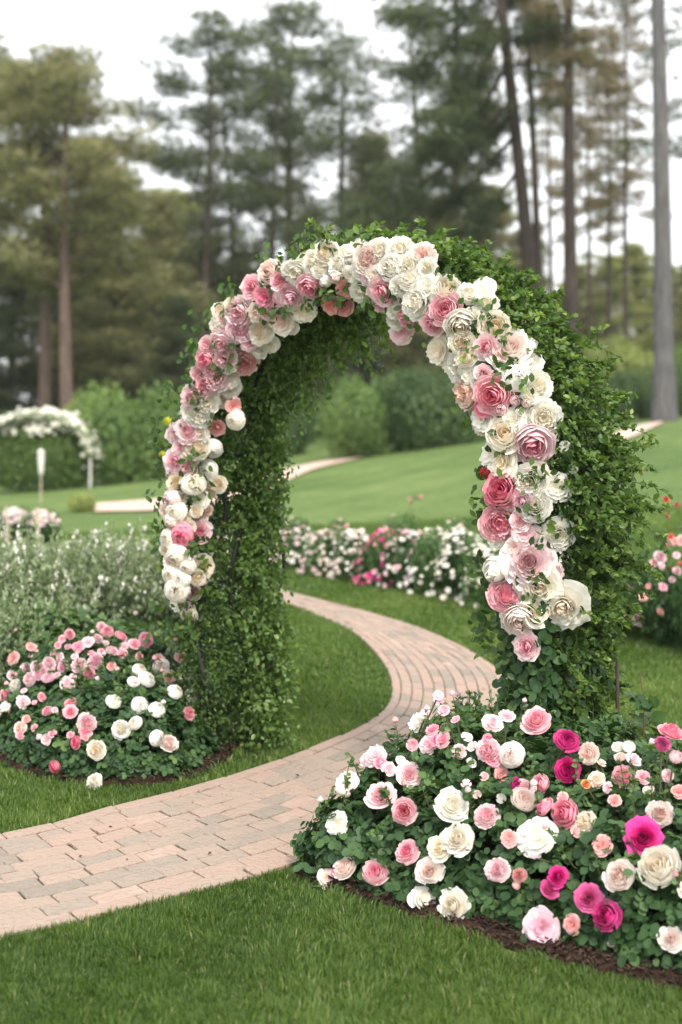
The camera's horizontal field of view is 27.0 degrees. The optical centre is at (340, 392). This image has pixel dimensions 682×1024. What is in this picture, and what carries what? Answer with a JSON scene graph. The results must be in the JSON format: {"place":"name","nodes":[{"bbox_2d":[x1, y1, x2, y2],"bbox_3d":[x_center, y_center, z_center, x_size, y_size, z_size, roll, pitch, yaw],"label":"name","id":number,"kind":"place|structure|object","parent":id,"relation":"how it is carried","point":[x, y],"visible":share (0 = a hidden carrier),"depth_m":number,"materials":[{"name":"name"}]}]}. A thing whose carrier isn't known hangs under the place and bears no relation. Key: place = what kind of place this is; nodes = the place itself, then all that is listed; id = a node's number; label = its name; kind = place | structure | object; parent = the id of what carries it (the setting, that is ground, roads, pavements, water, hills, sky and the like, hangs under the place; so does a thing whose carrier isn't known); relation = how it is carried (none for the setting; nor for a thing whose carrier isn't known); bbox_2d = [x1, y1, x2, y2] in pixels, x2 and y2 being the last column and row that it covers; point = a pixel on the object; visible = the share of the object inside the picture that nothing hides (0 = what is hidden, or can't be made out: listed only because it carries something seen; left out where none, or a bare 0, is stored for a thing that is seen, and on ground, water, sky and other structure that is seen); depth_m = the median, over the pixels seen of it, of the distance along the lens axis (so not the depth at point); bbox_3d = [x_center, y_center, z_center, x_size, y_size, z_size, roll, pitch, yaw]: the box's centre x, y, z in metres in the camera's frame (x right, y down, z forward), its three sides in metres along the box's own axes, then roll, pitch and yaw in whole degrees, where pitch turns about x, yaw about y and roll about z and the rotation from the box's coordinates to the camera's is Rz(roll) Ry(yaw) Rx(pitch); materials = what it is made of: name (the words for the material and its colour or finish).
{"place":"outdoors","nodes":[
{"label":"outdoors","id":0,"kind":"place"},
{"bbox_2d":[94,454,368,510],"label":"path","id":1,"kind":"structure","parent":0,"point":[134,505],"depth_m":22.57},
{"bbox_2d":[1,652,490,938],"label":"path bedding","id":2,"kind":"object","parent":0,"point":[299,808],"visible":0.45,"depth_m":5.41,"materials":[{"name":"beige sand"}]},
{"bbox_2d":[0,554,501,935],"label":"brick path","id":3,"kind":"structure","parent":0,"point":[249,821],"depth_m":5.22,"materials":[{"name":"beige brick"}]},
{"bbox_2d":[0,398,681,1023],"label":"lawn","id":4,"kind":"structure","parent":0,"point":[440,480],"depth_m":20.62,"materials":[{"name":"green plant"}]},
{"bbox_2d":[0,504,30,540],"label":"flowering bush","id":5,"kind":"object","parent":4,"relation":"on","point":[14,515],"visible":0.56,"depth_m":15.93,"materials":[{"name":"white plant"}]},
{"bbox_2d":[0,527,65,569],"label":"silver shrub","id":6,"kind":"object","parent":4,"relation":"on","point":[10,535],"visible":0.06,"depth_m":9.75,"materials":[{"name":"white plant"}]},
{"bbox_2d":[0,29,69,275],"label":"pine tree","id":7,"kind":"object","parent":4,"relation":"on","point":[6,54],"visible":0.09,"depth_m":41.28,"materials":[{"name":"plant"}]},
{"bbox_2d":[0,542,72,624],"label":"silver shrub","id":8,"kind":"object","parent":4,"relation":"on","point":[3,570],"visible":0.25,"depth_m":7.97,"materials":[{"name":"white plant"}]},
{"bbox_2d":[19,506,60,543],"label":"flowering bush","id":9,"kind":"object","parent":4,"relation":"on","point":[45,517],"visible":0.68,"depth_m":15.63,"materials":[{"name":"white plant"}]},
{"bbox_2d":[37,449,44,503],"bbox_3d":[-5.069,1.415,24.029,0.134,0.929,0.134,0,0,0],"label":"garden lantern","id":10,"kind":"object","parent":4,"relation":"on","point":[40,454],"visible":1,"depth_m":24.00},
{"bbox_2d":[0,270,87,416],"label":"conifer tree","id":11,"kind":"object","parent":4,"relation":"on","point":[18,304],"visible":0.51,"depth_m":45.77,"materials":[{"name":"green plant"}]},
{"bbox_2d":[0,405,107,492],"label":"garden arbor","id":12,"kind":"object","parent":4,"relation":"on","point":[48,429],"visible":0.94,"depth_m":29.69,"materials":[{"name":"white plant"}]},
{"bbox_2d":[1,242,110,408],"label":"conifer tree","id":13,"kind":"object","parent":4,"relation":"on","point":[55,318],"visible":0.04,"depth_m":49.55,"materials":[{"name":"green plant"}]},
{"bbox_2d":[0,515,116,611],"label":"silver shrub","id":14,"kind":"object","parent":4,"relation":"on","point":[35,563],"visible":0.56,"depth_m":8.16,"materials":[{"name":"white plant"}]},
{"bbox_2d":[2,208,139,402],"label":"conifer tree","id":15,"kind":"object","parent":4,"relation":"on","point":[87,328],"visible":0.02,"depth_m":59.17,"materials":[{"name":"green plant"}]},
{"bbox_2d":[58,388,95,482],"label":"bush","id":16,"kind":"object","parent":4,"relation":"on","point":[67,406],"visible":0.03,"depth_m":33.12,"materials":[{"name":"green plant"}]},
{"bbox_2d":[0,526,160,620],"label":"silver shrub","id":17,"kind":"object","parent":4,"relation":"on","point":[105,606],"visible":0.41,"depth_m":8.32,"materials":[{"name":"white plant"}]},
{"bbox_2d":[0,56,162,465],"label":"pine tree","id":18,"kind":"object","parent":4,"relation":"on","point":[44,398],"visible":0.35,"depth_m":39.49,"materials":[{"name":"green plant"}]},
{"bbox_2d":[67,491,96,512],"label":"bush","id":19,"kind":"object","parent":4,"relation":"on","point":[82,502],"visible":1,"depth_m":20.92,"materials":[{"name":"green plant"}]},
{"bbox_2d":[0,35,165,411],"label":"pine tree","id":20,"kind":"object","parent":4,"relation":"on","point":[53,68],"visible":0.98,"depth_m":37.64,"materials":[{"name":"green plant"}]},
{"bbox_2d":[86,772,101,789],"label":"fallen rose","id":21,"kind":"object","parent":4,"relation":"on","point":[95,779],"visible":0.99,"depth_m":5.74,"materials":[{"name":"white plant"}]},
{"bbox_2d":[32,156,193,413],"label":"conifer tree","id":22,"kind":"object","parent":4,"relation":"on","point":[113,338],"visible":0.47,"depth_m":45.30,"materials":[{"name":"green plant"}]},
{"bbox_2d":[38,514,198,629],"bbox_3d":[-1.334,1.166,8.647,1.052,0.873,1.061,0,0,15],"label":"silver shrub","id":23,"kind":"object","parent":4,"relation":"on","point":[150,595],"visible":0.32,"depth_m":8.43,"materials":[{"name":"white plant"}]},
{"bbox_2d":[0,692,238,785],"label":"bark mulch","id":24,"kind":"object","parent":4,"relation":"on","point":[70,777],"visible":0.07,"depth_m":5.99,"materials":[{"name":"brown soil"}]},
{"bbox_2d":[0,582,81,681],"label":"silver shrub","id":25,"kind":"object","parent":24,"relation":"on","point":[14,620],"visible":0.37,"depth_m":6.86,"materials":[{"name":"plant"}]},
{"bbox_2d":[0,625,126,759],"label":"rose bush","id":26,"kind":"object","parent":24,"relation":"on","point":[29,683],"visible":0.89,"depth_m":6.41,"materials":[{"name":"pink plant"}]},
{"bbox_2d":[0,584,131,661],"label":"silver shrub","id":27,"kind":"object","parent":24,"relation":"on","point":[36,604],"visible":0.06,"depth_m":7.20,"materials":[{"name":"plant"}]},
{"bbox_2d":[3,647,195,783],"bbox_3d":[-0.954,1.370,6.084,0.795,0.471,0.669,0,0,39],"label":"rose bush","id":28,"kind":"object","parent":24,"relation":"on","point":[114,718],"visible":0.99,"depth_m":5.96,"materials":[{"name":"green plant"}]},
{"bbox_2d":[6,592,222,691],"bbox_3d":[-1.148,1.299,7.133,1.298,0.610,0.811,0,0,30],"label":"rose bush","id":29,"kind":"object","parent":24,"relation":"on","point":[81,615],"visible":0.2,"depth_m":6.99,"materials":[{"name":"green plant"}]},
{"bbox_2d":[114,630,233,768],"bbox_3d":[-0.637,1.356,6.405,0.634,0.501,0.872,0,0,-29],"label":"rose bush","id":30,"kind":"object","parent":24,"relation":"on","point":[157,664],"visible":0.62,"depth_m":6.24,"materials":[{"name":"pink plant"}]},
{"bbox_2d":[68,378,181,484],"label":"bush","id":31,"kind":"object","parent":4,"relation":"on","point":[129,452],"visible":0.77,"depth_m":30.32,"materials":[{"name":"green plant"}]},
{"bbox_2d":[86,187,242,410],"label":"conifer tree","id":32,"kind":"object","parent":4,"relation":"on","point":[155,234],"visible":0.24,"depth_m":49.43,"materials":[{"name":"green plant"}]},
{"bbox_2d":[130,292,202,410],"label":"conifer tree","id":33,"kind":"object","parent":4,"relation":"on","point":[178,308],"visible":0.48,"depth_m":43.78,"materials":[{"name":"green plant"}]},
{"bbox_2d":[100,525,238,636],"bbox_3d":[-1.091,1.203,8.851,0.994,0.798,1.003,0,0,43],"label":"silver shrub","id":34,"kind":"object","parent":4,"relation":"on","point":[149,560],"visible":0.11,"depth_m":8.70,"materials":[{"name":"white plant"}]},
{"bbox_2d":[143,183,220,340],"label":"conifer tree","id":35,"kind":"object","parent":4,"relation":"on","point":[175,194],"visible":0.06,"depth_m":61.84,"materials":[{"name":"green plant"}]},
{"bbox_2d":[119,5,285,345],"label":"pine tree","id":36,"kind":"object","parent":4,"relation":"on","point":[171,162],"visible":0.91,"depth_m":51.85,"materials":[{"name":"green plant"}]},
{"bbox_2d":[168,232,252,374],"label":"conifer tree","id":37,"kind":"object","parent":4,"relation":"on","point":[197,267],"visible":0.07,"depth_m":53.80,"materials":[{"name":"green plant"}]},
{"bbox_2d":[174,72,290,295],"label":"pine tree","id":38,"kind":"object","parent":4,"relation":"on","point":[232,224],"visible":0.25,"depth_m":55.48,"materials":[{"name":"green plant"}]},
{"bbox_2d":[208,251,260,398],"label":"conifer tree","id":39,"kind":"object","parent":4,"relation":"on","point":[249,259],"visible":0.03,"depth_m":57.56,"materials":[{"name":"green plant"}]},
{"bbox_2d":[220,34,343,283],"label":"pine tree","id":40,"kind":"object","parent":4,"relation":"on","point":[273,228],"visible":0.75,"depth_m":53.54,"materials":[{"name":"green plant"}]},
{"bbox_2d":[193,0,383,264],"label":"pine tree","id":41,"kind":"object","parent":4,"relation":"on","point":[324,60],"visible":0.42,"depth_m":57.44,"materials":[{"name":"green plant"}]},
{"bbox_2d":[268,390,322,455],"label":"bush","id":42,"kind":"object","parent":4,"relation":"on","point":[295,429],"visible":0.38,"depth_m":35.50,"materials":[{"name":"green plant"}]},
{"bbox_2d":[284,513,310,533],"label":"flowering bush","id":43,"kind":"object","parent":4,"relation":"on","point":[300,522],"visible":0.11,"depth_m":14.18,"materials":[{"name":"green plant"}]},
{"bbox_2d":[275,526,322,568],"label":"flowering bush","id":44,"kind":"object","parent":4,"relation":"on","point":[295,544],"visible":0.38,"depth_m":12.78,"materials":[{"name":"white plant"}]},
{"bbox_2d":[296,523,353,577],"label":"flowering bush","id":45,"kind":"object","parent":4,"relation":"on","point":[316,552],"visible":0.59,"depth_m":12.33,"materials":[{"name":"white plant"}]},
{"bbox_2d":[295,337,358,436],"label":"conifer tree","id":46,"kind":"object","parent":4,"relation":"on","point":[320,391],"visible":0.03,"depth_m":51.81,"materials":[{"name":"green plant"}]},
{"bbox_2d":[270,28,400,369],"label":"pine tree","id":47,"kind":"object","parent":4,"relation":"on","point":[341,173],"visible":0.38,"depth_m":60.05,"materials":[{"name":"green plant"}]},
{"bbox_2d":[325,518,371,543],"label":"flowering bush","id":48,"kind":"object","parent":4,"relation":"on","point":[331,527],"visible":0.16,"depth_m":13.31,"materials":[{"name":"green plant"}]},
{"bbox_2d":[325,528,372,581],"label":"flowering bush","id":49,"kind":"object","parent":4,"relation":"on","point":[346,545],"visible":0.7,"depth_m":11.96,"materials":[{"name":"white plant"}]},
{"bbox_2d":[313,311,395,410],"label":"conifer tree","id":50,"kind":"object","parent":4,"relation":"on","point":[360,372],"visible":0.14,"depth_m":49.72,"materials":[{"name":"green plant"}]},
{"bbox_2d":[314,372,414,458],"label":"bush","id":51,"kind":"object","parent":4,"relation":"on","point":[356,412],"visible":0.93,"depth_m":30.36,"materials":[{"name":"green plant"}]},
{"bbox_2d":[297,128,449,395],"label":"pine tree","id":52,"kind":"object","parent":4,"relation":"on","point":[352,180],"visible":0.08,"depth_m":61.72,"materials":[{"name":"green plant"}]},
{"bbox_2d":[351,522,403,586],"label":"flowering bush","id":53,"kind":"object","parent":4,"relation":"on","point":[376,543],"visible":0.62,"depth_m":11.61,"materials":[{"name":"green plant"}]},
{"bbox_2d":[377,528,421,590],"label":"flowering bush","id":54,"kind":"object","parent":4,"relation":"on","point":[398,550],"visible":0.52,"depth_m":11.39,"materials":[{"name":"white plant"}]},
{"bbox_2d":[384,508,421,539],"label":"flowering bush","id":55,"kind":"object","parent":4,"relation":"on","point":[402,523],"visible":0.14,"depth_m":12.72,"materials":[{"name":"green plant"}]},
{"bbox_2d":[143,217,672,819],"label":"flower arch","id":56,"kind":"structure","parent":4,"relation":"on","point":[523,389],"depth_m":5.38,"materials":[{"name":"plant"}]},
{"bbox_2d":[368,302,450,388],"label":"conifer tree","id":57,"kind":"object","parent":4,"relation":"on","point":[413,347],"visible":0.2,"depth_m":49.67,"materials":[{"name":"green plant"}]},
{"bbox_2d":[325,2,499,365],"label":"pine tree","id":58,"kind":"object","parent":4,"relation":"on","point":[361,106],"visible":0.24,"depth_m":57.66,"materials":[{"name":"green plant"}]},
{"bbox_2d":[370,359,485,450],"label":"bush","id":59,"kind":"object","parent":4,"relation":"on","point":[425,405],"visible":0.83,"depth_m":30.28,"materials":[{"name":"green plant"}]},
{"bbox_2d":[404,520,456,595],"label":"flowering bush","id":60,"kind":"object","parent":4,"relation":"on","point":[426,553],"visible":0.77,"depth_m":11.05,"materials":[{"name":"green plant"}]},
{"bbox_2d":[374,0,525,392],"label":"pine tree","id":61,"kind":"object","parent":4,"relation":"on","point":[444,80],"visible":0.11,"depth_m":46.05,"materials":[{"name":"green plant"}]},
{"bbox_2d":[429,526,481,601],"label":"flowering bush","id":62,"kind":"object","parent":4,"relation":"on","point":[451,560],"visible":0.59,"depth_m":10.82,"materials":[{"name":"white plant"}]},
{"bbox_2d":[437,518,473,549],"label":"flowering bush","id":63,"kind":"object","parent":4,"relation":"on","point":[464,524],"visible":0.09,"depth_m":12.12,"materials":[{"name":"green plant"}]},
{"bbox_2d":[320,0,628,291],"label":"pine tree","id":64,"kind":"object","parent":4,"relation":"on","point":[445,142],"visible":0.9,"depth_m":37.76,"materials":[{"name":"green plant"}]},
{"bbox_2d":[458,532,504,610],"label":"flowering bush","id":65,"kind":"object","parent":4,"relation":"on","point":[485,549],"visible":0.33,"depth_m":10.46,"materials":[{"name":"white plant"}]},
{"bbox_2d":[293,797,681,989],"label":"bark mulch","id":66,"kind":"object","parent":4,"relation":"on","point":[558,942],"visible":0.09,"depth_m":4.09,"materials":[{"name":"brown soil"}]},
{"bbox_2d":[290,690,459,899],"bbox_3d":[0.107,1.308,4.764,0.538,0.595,0.602,0,0,34],"label":"rose bush","id":67,"kind":"object","parent":66,"relation":"on","point":[368,813],"visible":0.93,"depth_m":4.63,"materials":[{"name":"green plant"}]},
{"bbox_2d":[397,689,495,805],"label":"rose bush","id":68,"kind":"object","parent":66,"relation":"on","point":[477,712],"visible":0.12,"depth_m":5.01,"materials":[{"name":"green plant"}]},
{"bbox_2d":[385,689,611,933],"bbox_3d":[0.507,1.311,4.581,0.622,0.588,0.775,0,0,33],"label":"rose bush","id":69,"kind":"object","parent":66,"relation":"on","point":[497,807],"visible":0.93,"depth_m":4.43,"materials":[{"name":"green plant"}]},
{"bbox_2d":[493,686,626,781],"bbox_3d":[0.812,1.317,5.364,0.636,0.574,1.218,0,0,13],"label":"rose bush","id":70,"kind":"object","parent":66,"relation":"on","point":[584,732],"visible":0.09,"depth_m":4.89,"materials":[{"name":"green plant"}]},
{"bbox_2d":[505,723,681,973],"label":"rose bush","id":71,"kind":"object","parent":66,"relation":"on","point":[640,880],"visible":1,"depth_m":4.12,"materials":[{"name":"green plant"}]},
{"bbox_2d":[612,673,665,756],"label":"tall rose","id":72,"kind":"object","parent":66,"relation":"on","point":[640,701],"visible":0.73,"depth_m":5.00,"materials":[{"name":"green plant"}]},
{"bbox_2d":[603,708,681,832],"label":"rose bush","id":73,"kind":"object","parent":66,"relation":"on","point":[648,736],"visible":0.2,"depth_m":4.86,"materials":[{"name":"pink plant"}]},
{"bbox_2d":[460,22,516,364],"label":"pine tree","id":74,"kind":"object","parent":4,"relation":"on","point":[505,216],"visible":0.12,"depth_m":60.00,"materials":[{"name":"green plant"}]},
{"bbox_2d":[464,182,520,266],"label":"conifer tree","id":75,"kind":"object","parent":4,"relation":"on","point":[502,227],"visible":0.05,"depth_m":67.21,"materials":[{"name":"green plant"}]},
{"bbox_2d":[462,0,597,288],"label":"pine tree","id":76,"kind":"object","parent":4,"relation":"on","point":[532,122],"visible":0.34,"depth_m":39.80,"materials":[{"name":"green plant"}]},
{"bbox_2d":[505,228,562,300],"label":"conifer tree","id":77,"kind":"object","parent":4,"relation":"on","point":[517,251],"visible":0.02,"depth_m":65.84,"materials":[{"name":"green plant"}]},
{"bbox_2d":[504,20,590,300],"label":"pine tree","id":78,"kind":"object","parent":4,"relation":"on","point":[550,209],"visible":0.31,"depth_m":63.94,"materials":[{"name":"green plant"}]},
{"bbox_2d":[547,281,596,341],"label":"conifer tree","id":79,"kind":"object","parent":4,"relation":"on","point":[579,309],"visible":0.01,"depth_m":59.75,"materials":[{"name":"green plant"}]},
{"bbox_2d":[502,0,651,367],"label":"pine tree","id":80,"kind":"object","parent":4,"relation":"on","point":[568,59],"visible":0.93,"depth_m":35.88,"materials":[{"name":"green plant"}]},
{"bbox_2d":[552,261,605,352],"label":"conifer tree","id":81,"kind":"object","parent":4,"relation":"on","point":[582,277],"visible":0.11,"depth_m":61.49,"materials":[{"name":"green plant"}]},
{"bbox_2d":[543,25,628,341],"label":"pine tree","id":82,"kind":"object","parent":4,"relation":"on","point":[592,102],"visible":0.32,"depth_m":51.93,"materials":[{"name":"green plant"}]},
{"bbox_2d":[580,341,643,389],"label":"bush","id":83,"kind":"object","parent":4,"relation":"on","point":[590,353],"visible":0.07,"depth_m":36.72,"materials":[{"name":"green plant"}]},
{"bbox_2d":[576,38,648,357],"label":"pine tree","id":84,"kind":"object","parent":4,"relation":"on","point":[608,235],"visible":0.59,"depth_m":47.87,"materials":[{"name":"green plant"}]},
{"bbox_2d":[578,253,652,355],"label":"conifer tree","id":85,"kind":"object","parent":4,"relation":"on","point":[598,276],"visible":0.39,"depth_m":59.72,"materials":[{"name":"green plant"}]},
{"bbox_2d":[588,371,643,422],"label":"bush","id":86,"kind":"object","parent":4,"relation":"on","point":[616,384],"visible":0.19,"depth_m":32.55,"materials":[{"name":"green plant"}]},
{"bbox_2d":[598,330,652,384],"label":"bush","id":87,"kind":"object","parent":4,"relation":"on","point":[639,359],"visible":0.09,"depth_m":37.42,"materials":[{"name":"green plant"}]},
{"bbox_2d":[611,583,644,637],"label":"rose bush","id":88,"kind":"object","parent":4,"relation":"on","point":[633,618],"visible":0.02,"depth_m":9.19,"materials":[{"name":"green plant"}]},
{"bbox_2d":[585,0,674,344],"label":"pine tree","id":89,"kind":"object","parent":4,"relation":"on","point":[627,19],"visible":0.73,"depth_m":45.90,"materials":[{"name":"green plant"}]},
{"bbox_2d":[610,365,652,419],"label":"bush","id":90,"kind":"object","parent":4,"relation":"on","point":[645,405],"visible":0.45,"depth_m":32.67,"materials":[{"name":"green plant"}]},
{"bbox_2d":[600,240,675,365],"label":"conifer tree","id":91,"kind":"object","parent":4,"relation":"on","point":[637,256],"visible":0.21,"depth_m":61.59,"materials":[{"name":"green plant"}]},
{"bbox_2d":[605,0,681,165],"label":"pine tree","id":92,"kind":"object","parent":4,"relation":"on","point":[670,111],"visible":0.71,"depth_m":39.97,"materials":[{"name":"green plant"}]},
{"bbox_2d":[619,496,681,648],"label":"rose bush","id":93,"kind":"object","parent":4,"relation":"on","point":[657,615],"visible":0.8,"depth_m":8.95,"materials":[{"name":"green plant"}]},
{"bbox_2d":[630,264,681,364],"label":"conifer tree","id":94,"kind":"object","parent":4,"relation":"on","point":[648,337],"visible":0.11,"depth_m":55.96,"materials":[{"name":"green plant"}]},
{"bbox_2d":[650,0,678,422],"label":"pine tree","id":95,"kind":"object","parent":4,"relation":"on","point":[664,405],"visible":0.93,"depth_m":29.83,"materials":[{"name":"grey plant"}]},
{"bbox_2d":[651,342,681,380],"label":"bush","id":96,"kind":"object","parent":4,"relation":"on","point":[677,360],"visible":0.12,"depth_m":35.86,"materials":[{"name":"green plant"}]},
{"bbox_2d":[669,565,681,635],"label":"rose bush","id":97,"kind":"object","parent":4,"relation":"on","point":[676,597],"visible":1,"depth_m":8.68,"materials":[{"name":"green plant"}]},
{"bbox_2d":[672,263,681,360],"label":"conifer tree","id":98,"kind":"object","parent":4,"relation":"on","point":[677,315],"visible":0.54,"depth_m":52.00,"materials":[{"name":"green plant"}]},
{"bbox_2d":[675,363,681,416],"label":"bush","id":99,"kind":"object","parent":4,"relation":"on","point":[679,389],"visible":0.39,"depth_m":32.46,"materials":[{"name":"green plant"}]},
{"bbox_2d":[0,0,681,400],"label":"sky","id":100,"kind":"structure","parent":0,"point":[125,29],"materials":[{"name":"white"}]},
{"bbox_2d":[612,421,661,437],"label":"side path","id":101,"kind":"structure","parent":0,"point":[628,433],"depth_m":27.61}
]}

